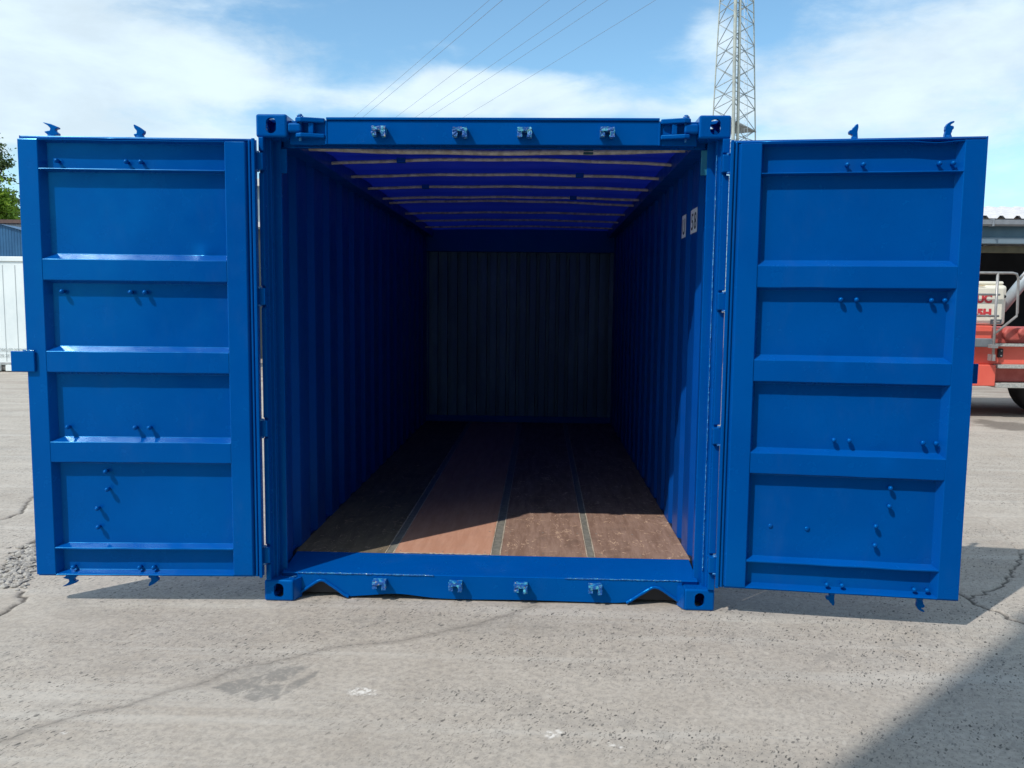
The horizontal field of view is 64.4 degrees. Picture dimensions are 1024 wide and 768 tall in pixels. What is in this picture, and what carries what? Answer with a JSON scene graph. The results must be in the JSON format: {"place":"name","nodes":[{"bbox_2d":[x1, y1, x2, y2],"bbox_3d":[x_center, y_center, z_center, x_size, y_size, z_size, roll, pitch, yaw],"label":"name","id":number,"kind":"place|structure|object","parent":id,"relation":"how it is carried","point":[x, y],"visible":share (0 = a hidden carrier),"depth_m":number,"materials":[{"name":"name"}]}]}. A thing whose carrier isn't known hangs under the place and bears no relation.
{"place":"outdoors","nodes":[
{"label":"outdoors","id":0,"kind":"place"},
{"bbox_2d":[0,219,20,226],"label":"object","id":1,"kind":"structure","parent":0,"point":[17,223],"depth_m":43.22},
{"bbox_2d":[0,224,21,256],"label":"blue shed","id":2,"kind":"structure","parent":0,"point":[10,240],"depth_m":34.63,"materials":[{"name":"blue metal"}]},
{"bbox_2d":[0,543,36,590],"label":"gravel","id":3,"kind":"structure","parent":0,"point":[27,555],"depth_m":4.92,"materials":[{"name":"grey gravel"}]},
{"bbox_2d":[257,179,261,358],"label":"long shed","id":4,"kind":"structure","parent":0,"point":[259,266],"depth_m":23.61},
{"bbox_2d":[258,230,261,358],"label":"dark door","id":5,"kind":"structure","parent":4,"relation":"in","point":[258,230],"depth_m":23.67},
{"bbox_2d":[0,313,1023,767],"bbox_3d":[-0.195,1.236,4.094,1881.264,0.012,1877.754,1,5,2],"label":"ground","id":6,"kind":"structure","parent":0,"point":[172,673],"depth_m":3.61,"materials":[{"name":"concrete"}]},
{"bbox_2d":[0,171,20,219],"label":"tree","id":7,"kind":"object","parent":6,"relation":"on","point":[8,207],"visible":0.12,"depth_m":53.19,"materials":[{"name":"green plant"}]},
{"bbox_2d":[0,137,20,219],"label":"tree","id":8,"kind":"object","parent":6,"relation":"on","point":[5,164],"visible":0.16,"depth_m":59.83,"materials":[{"name":"green plant"}]},
{"bbox_2d":[0,256,26,370],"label":"reefer container","id":9,"kind":"object","parent":6,"relation":"on","point":[12,323],"visible":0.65,"depth_m":18.42,"materials":[{"name":"grey metal"}]},
{"bbox_2d":[11,114,988,611],"bbox_3d":[-0.027,-0.369,7.185,4.927,2.597,6.259,1,5,2],"label":"shipping container","id":10,"kind":"object","parent":6,"relation":"on","point":[501,360],"visible":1,"depth_m":4.32,"materials":[{"name":"blue metal"}]},
{"bbox_2d":[11,122,264,585],"bbox_3d":[-1.962,-0.115,4.270,1.274,2.467,0.170,1,5,-1],"label":"door","id":11,"kind":"structure","parent":10,"relation":"in","point":[141,359],"depth_m":4.26,"materials":[{"name":"blue paint"}]},
{"bbox_2d":[715,121,988,611],"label":"door","id":12,"kind":"structure","parent":10,"relation":"in","point":[849,372],"depth_m":4.10,"materials":[{"name":"blue paint"}]},
{"bbox_2d":[712,0,755,312],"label":"lattice mast","id":13,"kind":"object","parent":6,"relation":"on","point":[737,128],"visible":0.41,"depth_m":62.15,"materials":[{"name":"metal"}]},
{"bbox_2d":[354,0,488,116],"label":"overhead wire","id":14,"kind":"object","parent":13,"relation":"attached to","point":[426,54],"visible":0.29,"depth_m":64.89,"materials":[{"name":"metal"}]},
{"bbox_2d":[363,0,501,116],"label":"overhead wire","id":15,"kind":"object","parent":13,"relation":"attached to","point":[440,52],"visible":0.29,"depth_m":65.38,"materials":[{"name":"metal"}]},
{"bbox_2d":[399,1,547,114],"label":"overhead wire","id":16,"kind":"object","parent":13,"relation":"attached to","point":[478,54],"visible":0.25,"depth_m":65.05,"materials":[{"name":"metal"}]},
{"bbox_2d":[416,0,585,116],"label":"overhead wire","id":17,"kind":"object","parent":13,"relation":"attached to","point":[508,53],"visible":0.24,"depth_m":65.20,"materials":[{"name":"metal"}]},
{"bbox_2d":[433,1,605,114],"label":"overhead wire","id":18,"kind":"object","parent":13,"relation":"attached to","point":[523,55],"visible":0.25,"depth_m":65.38,"materials":[{"name":"metal"}]},
{"bbox_2d":[466,0,654,115],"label":"overhead wire","id":19,"kind":"object","parent":13,"relation":"attached to","point":[568,53],"visible":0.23,"depth_m":65.06,"materials":[{"name":"metal"}]},
{"bbox_2d":[972,271,1023,408],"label":"mobile crane","id":20,"kind":"object","parent":6,"relation":"on","point":[999,355],"visible":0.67,"depth_m":12.26,"materials":[{"name":"red paint"}]},
{"bbox_2d":[979,206,1023,325],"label":"open shed","id":21,"kind":"structure","parent":6,"relation":"on","point":[1002,247],"depth_m":22.91,"materials":[{"name":"grey metal"}]},
{"bbox_2d":[0,0,1023,285],"label":"sky","id":22,"kind":"structure","parent":0,"point":[94,68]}
]}

